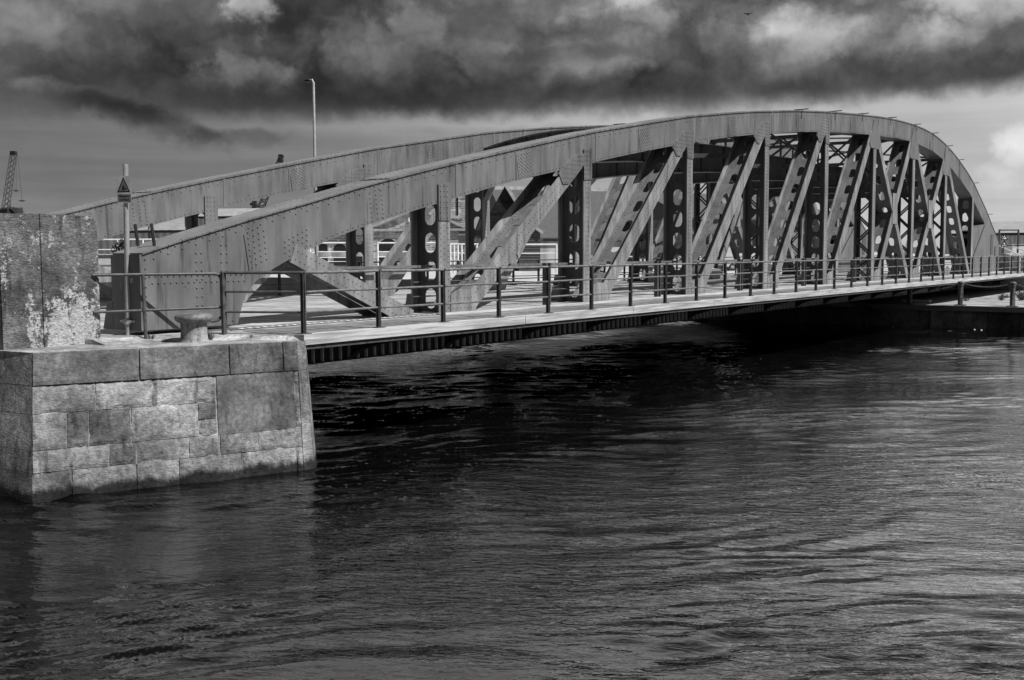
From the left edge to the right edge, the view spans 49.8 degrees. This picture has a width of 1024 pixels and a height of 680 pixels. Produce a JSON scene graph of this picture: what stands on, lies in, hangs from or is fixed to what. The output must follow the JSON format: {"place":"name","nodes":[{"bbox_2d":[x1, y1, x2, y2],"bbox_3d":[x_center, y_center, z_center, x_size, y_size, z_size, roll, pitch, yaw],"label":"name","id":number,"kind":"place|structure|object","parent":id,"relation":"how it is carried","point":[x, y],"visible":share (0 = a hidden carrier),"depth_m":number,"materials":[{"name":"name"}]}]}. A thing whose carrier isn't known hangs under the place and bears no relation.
{"place":"outdoors","nodes":[
{"label":"outdoors","id":0,"kind":"place"},
{"bbox_2d":[98,254,112,269],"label":"wall","id":1,"kind":"structure","parent":0,"point":[104,259],"depth_m":89.76,"materials":[{"name":"white paint"}]},
{"bbox_2d":[0,298,1023,679],"bbox_3d":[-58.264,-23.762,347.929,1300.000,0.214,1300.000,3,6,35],"label":"water","id":2,"kind":"structure","parent":0,"point":[730,500],"depth_m":14.80,"materials":[{"name":"black liquid"}]},
{"bbox_2d":[47,108,1023,364],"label":"swing bridge","id":3,"kind":"structure","parent":2,"relation":"in","point":[737,160],"depth_m":33.59,"materials":[{"name":"paint"}]},
{"bbox_2d":[706,303,1023,329],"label":"timber quay wall","id":4,"kind":"structure","parent":2,"relation":"in","point":[978,317],"depth_m":54.47,"materials":[{"name":"black wood"}]},
{"bbox_2d":[0,0,1023,252],"label":"sky","id":5,"kind":"structure","parent":0,"point":[171,91],"materials":[{"name":"grey"}]},
{"bbox_2d":[519,227,543,270],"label":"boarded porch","id":6,"kind":"object","parent":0,"point":[534,238],"visible":0.58,"depth_m":103.66,"materials":[{"name":"wood"}]},
{"bbox_2d":[99,253,1023,297],"bbox_3d":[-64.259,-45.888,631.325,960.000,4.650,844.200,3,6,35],"label":"dock road","id":7,"kind":"structure","parent":0,"point":[272,279],"depth_m":80.40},
{"bbox_2d":[1,151,24,207],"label":"lattice crane","id":8,"kind":"object","parent":7,"relation":"on","point":[14,154],"visible":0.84,"depth_m":118.83,"materials":[{"name":"paint"}]},
{"bbox_2d":[111,239,123,252],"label":"bush","id":9,"kind":"object","parent":7,"relation":"on","point":[120,244],"visible":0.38,"depth_m":107.39,"materials":[{"name":"black plant"}]},
{"bbox_2d":[98,239,151,250],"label":"white barrier","id":10,"kind":"object","parent":7,"relation":"on","point":[123,239],"visible":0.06,"depth_m":111.46,"materials":[{"name":"metal"}]},
{"bbox_2d":[98,217,184,253],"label":"corrugated shed","id":11,"kind":"structure","parent":7,"relation":"on","point":[164,229],"depth_m":129.32,"materials":[{"name":"white paint"}]},
{"bbox_2d":[198,208,259,225],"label":"white fascia shed","id":12,"kind":"structure","parent":7,"relation":"on","point":[225,213],"depth_m":120.65,"materials":[{"name":"paint"}]},
{"bbox_2d":[250,201,259,207],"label":"roof winch","id":13,"kind":"object","parent":12,"relation":"on","point":[253,204],"visible":1,"depth_m":120.84,"materials":[{"name":"metal"}]},
{"bbox_2d":[257,154,283,207],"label":"distant crane","id":14,"kind":"object","parent":7,"relation":"on","point":[280,159],"visible":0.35,"depth_m":188.12,"materials":[{"name":"metal"}]},
{"bbox_2d":[304,79,317,255],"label":"lamp post","id":15,"kind":"object","parent":7,"relation":"on","point":[314,131],"visible":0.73,"depth_m":77.96,"materials":[{"name":"white metal"}]},
{"bbox_2d":[318,242,345,261],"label":"white barrier","id":16,"kind":"object","parent":7,"relation":"on","point":[333,251],"visible":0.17,"depth_m":95.65,"materials":[{"name":"metal"}]},
{"bbox_2d":[308,212,464,268],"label":"stone station building","id":17,"kind":"structure","parent":7,"relation":"on","point":[391,231],"depth_m":117.51,"materials":[{"name":"grey stone"}]},
{"bbox_2d":[318,244,328,260],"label":"window","id":18,"kind":"structure","parent":17,"relation":"in","point":[321,247],"depth_m":117.54,"materials":[{"name":"glass"}]},
{"bbox_2d":[332,244,345,265],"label":"window","id":19,"kind":"structure","parent":17,"relation":"in","point":[336,247],"depth_m":117.54,"materials":[{"name":"glass"}]},
{"bbox_2d":[356,243,362,265],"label":"window","id":20,"kind":"structure","parent":17,"relation":"in","point":[359,257],"depth_m":117.60,"materials":[{"name":"glass"}]},
{"bbox_2d":[379,237,398,265],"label":"window","id":21,"kind":"structure","parent":17,"relation":"in","point":[382,247],"depth_m":117.51,"materials":[{"name":"glass"}]},
{"bbox_2d":[404,244,410,252],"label":"window","id":22,"kind":"structure","parent":17,"relation":"in","point":[407,247],"depth_m":117.51,"materials":[{"name":"glass"}]},
{"bbox_2d":[377,242,434,265],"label":"white barrier","id":23,"kind":"object","parent":7,"relation":"on","point":[378,251],"visible":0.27,"depth_m":94.60,"materials":[{"name":"metal"}]},
{"bbox_2d":[450,195,464,227],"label":"stone tower","id":24,"kind":"structure","parent":7,"relation":"on","point":[458,210],"depth_m":123.22,"materials":[{"name":"grey stone"}]},
{"bbox_2d":[456,198,457,214],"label":"window","id":25,"kind":"structure","parent":24,"relation":"in","point":[456,198],"depth_m":123.15,"materials":[{"name":"black glass"}]},
{"bbox_2d":[450,243,478,272],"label":"white barrier","id":26,"kind":"object","parent":7,"relation":"on","point":[461,252],"visible":0.34,"depth_m":94.63,"materials":[{"name":"metal"}]},
{"bbox_2d":[458,234,480,263],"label":"stone outbuilding","id":27,"kind":"structure","parent":7,"relation":"on","point":[461,238],"depth_m":111.56,"materials":[{"name":"stone"}]},
{"bbox_2d":[490,184,518,269],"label":"gabled brick house","id":28,"kind":"structure","parent":7,"relation":"on","point":[506,199],"depth_m":107.31,"materials":[{"name":"brick"}]},
{"bbox_2d":[522,244,556,272],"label":"white barrier","id":29,"kind":"object","parent":7,"relation":"on","point":[544,253],"visible":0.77,"depth_m":93.66,"materials":[{"name":"metal"}]},
{"bbox_2d":[475,186,676,268],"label":"slate roofed shed","id":30,"kind":"structure","parent":7,"relation":"on","point":[548,225],"depth_m":120.32,"materials":[{"name":"stone"}]},
{"bbox_2d":[591,247,645,272],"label":"parked van","id":31,"kind":"object","parent":7,"relation":"on","point":[614,249],"visible":0.19,"depth_m":94.75,"materials":[{"name":"paint"}]},
{"bbox_2d":[606,256,641,269],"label":"parked car","id":32,"kind":"object","parent":7,"relation":"on","point":[626,267],"depth_m":86.94,"materials":[{"name":"paint"}]},
{"bbox_2d":[673,256,701,266],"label":"parked car","id":33,"kind":"object","parent":7,"relation":"on","point":[679,259],"visible":0.04,"depth_m":96.92,"materials":[{"name":"paint"}]},
{"bbox_2d":[628,193,839,268],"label":"brick warehouse","id":34,"kind":"structure","parent":7,"relation":"on","point":[657,214],"depth_m":118.63,"materials":[{"name":"stone"}]},
{"bbox_2d":[752,234,755,246],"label":"window","id":35,"kind":"structure","parent":34,"relation":"in","point":[754,240],"depth_m":120.02,"materials":[{"name":"black glass"}]},
{"bbox_2d":[723,247,771,269],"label":"parked van","id":36,"kind":"object","parent":7,"relation":"on","point":[729,253],"visible":0.27,"depth_m":102.75,"materials":[{"name":"paint"}]},
{"bbox_2d":[945,254,951,266],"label":"parked car","id":37,"kind":"object","parent":7,"relation":"on","point":[947,260],"depth_m":96.89,"materials":[{"name":"paint"}]},
{"bbox_2d":[945,221,1023,253],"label":"grey roofed shed","id":38,"kind":"structure","parent":7,"relation":"on","point":[1011,236],"depth_m":148.58,"materials":[{"name":"black paint"}]},
{"bbox_2d":[1001,234,1007,257],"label":"road sign","id":39,"kind":"object","parent":7,"relation":"on","point":[1004,237],"visible":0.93,"depth_m":83.67,"materials":[{"name":"metal"}]},
{"bbox_2d":[998,229,1018,252],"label":"goalpost frame","id":40,"kind":"object","parent":7,"relation":"on","point":[999,230],"visible":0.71,"depth_m":97.53,"materials":[{"name":"paint"}]},
{"bbox_2d":[998,253,1023,270],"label":"ramp","id":41,"kind":"structure","parent":7,"relation":"on","point":[1007,262],"depth_m":92.36,"materials":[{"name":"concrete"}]},
{"bbox_2d":[999,245,1023,270],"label":"ramp railing","id":42,"kind":"object","parent":41,"relation":"on","point":[1015,253],"visible":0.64,"depth_m":89.16,"materials":[{"name":"white metal"}]},
{"bbox_2d":[1004,246,1023,252],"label":"parked van","id":43,"kind":"object","parent":7,"relation":"on","point":[1011,248],"visible":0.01,"depth_m":106.73,"materials":[{"name":"paint"}]},
{"bbox_2d":[818,289,1023,306],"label":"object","id":44,"kind":"structure","parent":0,"point":[982,297],"depth_m":59.65,"materials":[{"name":"concrete"}]},
{"bbox_2d":[844,300,889,303],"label":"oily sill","id":45,"kind":"structure","parent":44,"relation":"on","point":[867,302],"depth_m":56.46,"materials":[{"name":"concrete"}]},
{"bbox_2d":[903,289,915,303],"bbox_3d":[19.712,-2.361,54.659,0.480,1.170,0.480,3,6,35],"label":"chain post","id":46,"kind":"object","parent":44,"relation":"on","point":[909,296],"visible":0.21,"depth_m":54.58,"materials":[{"name":"metal"}]},
{"bbox_2d":[923,284,957,289],"bbox_3d":[20.686,-2.624,53.940,2.254,0.358,0.076,3,6,35],"label":"chain","id":47,"kind":"object","parent":46,"relation":"hanging from","point":[940,288],"visible":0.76,"depth_m":53.78,"materials":[{"name":"metal"}]},
{"bbox_2d":[901,299,931,302],"bbox_3d":[20.642,-1.979,56.305,1.400,0.140,0.400,3,6,35],"label":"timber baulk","id":48,"kind":"object","parent":44,"relation":"on","point":[924,301],"visible":0.79,"depth_m":56.05,"materials":[{"name":"black wood"}]},
{"bbox_2d":[955,281,966,305],"bbox_3d":[21.665,-2.258,53.269,0.480,1.170,0.480,3,6,35],"label":"chain post","id":49,"kind":"object","parent":44,"relation":"on","point":[960,292],"visible":1,"depth_m":53.17,"materials":[{"name":"metal"}]},
{"bbox_2d":[964,283,1009,287],"bbox_3d":[22.615,-2.600,52.560,2.204,0.234,0.076,3,6,35],"label":"chain","id":50,"kind":"object","parent":49,"relation":"hanging from","point":[986,286],"visible":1,"depth_m":52.56,"materials":[{"name":"metal"}]},
{"bbox_2d":[997,294,1005,300],"bbox_3d":[25.883,-2.266,58.322,0.430,0.361,0.566,-2,5,-20],"label":"weed tuft","id":51,"kind":"object","parent":44,"relation":"on","point":[1001,297],"visible":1,"depth_m":58.29,"materials":[{"name":"grey plant"}]},
{"bbox_2d":[1003,293,1016,297],"bbox_3d":[34.730,-2.848,63.673,9.878,0.699,12.227,3,6,35],"label":"rubble","id":52,"kind":"object","parent":44,"relation":"on","point":[1006,295],"visible":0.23,"depth_m":61.65,"materials":[{"name":"stone"}]},
{"bbox_2d":[1006,282,1018,306],"bbox_3d":[23.570,-2.157,51.913,0.480,1.170,0.480,3,6,35],"label":"chain post","id":53,"kind":"object","parent":44,"relation":"on","point":[1012,292],"visible":1,"depth_m":51.82,"materials":[{"name":"metal"}]},
{"bbox_2d":[1016,290,1023,299],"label":"weed tuft","id":54,"kind":"object","parent":44,"relation":"on","point":[1020,295],"visible":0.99,"depth_m":58.62,"materials":[{"name":"grey plant"}]},
{"bbox_2d":[1001,244,1023,252],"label":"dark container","id":55,"kind":"object","parent":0,"point":[1012,245],"visible":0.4,"depth_m":117.59,"materials":[{"name":"grey metal"}]},
{"bbox_3d":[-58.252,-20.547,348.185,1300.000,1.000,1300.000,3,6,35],"label":"dock bed","id":56,"kind":"structure","parent":0,"visible":0},
{"bbox_2d":[0,334,316,502],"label":"stone pier","id":57,"kind":"structure","parent":56,"relation":"on","point":[98,416],"depth_m":17.73,"materials":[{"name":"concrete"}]},
{"bbox_2d":[0,213,100,349],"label":"concrete block","id":58,"kind":"structure","parent":57,"relation":"on","point":[49,287],"depth_m":17.99,"materials":[{"name":"grey concrete"}]},
{"bbox_2d":[0,206,23,212],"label":"iron clamp","id":59,"kind":"object","parent":58,"relation":"on","point":[10,209],"visible":0.96,"depth_m":17.55,"materials":[{"name":"metal"}]},
{"bbox_2d":[113,164,134,334],"bbox_3d":[-6.696,-1.536,19.359,0.489,3.082,0.166,0,5,5],"label":"warning sign","id":60,"kind":"object","parent":57,"relation":"on","point":[123,188],"visible":1,"depth_m":19.31,"materials":[{"name":"grey metal"}]},
{"bbox_2d":[92,272,220,338],"bbox_3d":[-6.117,-0.573,19.167,2.182,1.188,0.083,-2,5,-26],"label":"tube railing","id":61,"kind":"object","parent":57,"relation":"on","point":[144,310],"visible":0.88,"depth_m":19.06,"materials":[{"name":"metal"}]},
{"bbox_2d":[174,312,212,342],"bbox_3d":[-5.460,-0.215,18.930,0.640,0.506,0.640,3,6,35],"label":"mooring bollard","id":62,"kind":"object","parent":57,"relation":"on","point":[193,327],"visible":1,"depth_m":18.73,"materials":[{"name":"metal"}]},
{"bbox_2d":[207,330,215,339],"bbox_3d":[-5.295,-0.094,19.324,0.219,0.183,0.206,1,5,18],"label":"weed tuft","id":63,"kind":"object","parent":57,"relation":"on","point":[211,336],"visible":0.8,"depth_m":19.30,"materials":[{"name":"grey plant"}]}
]}

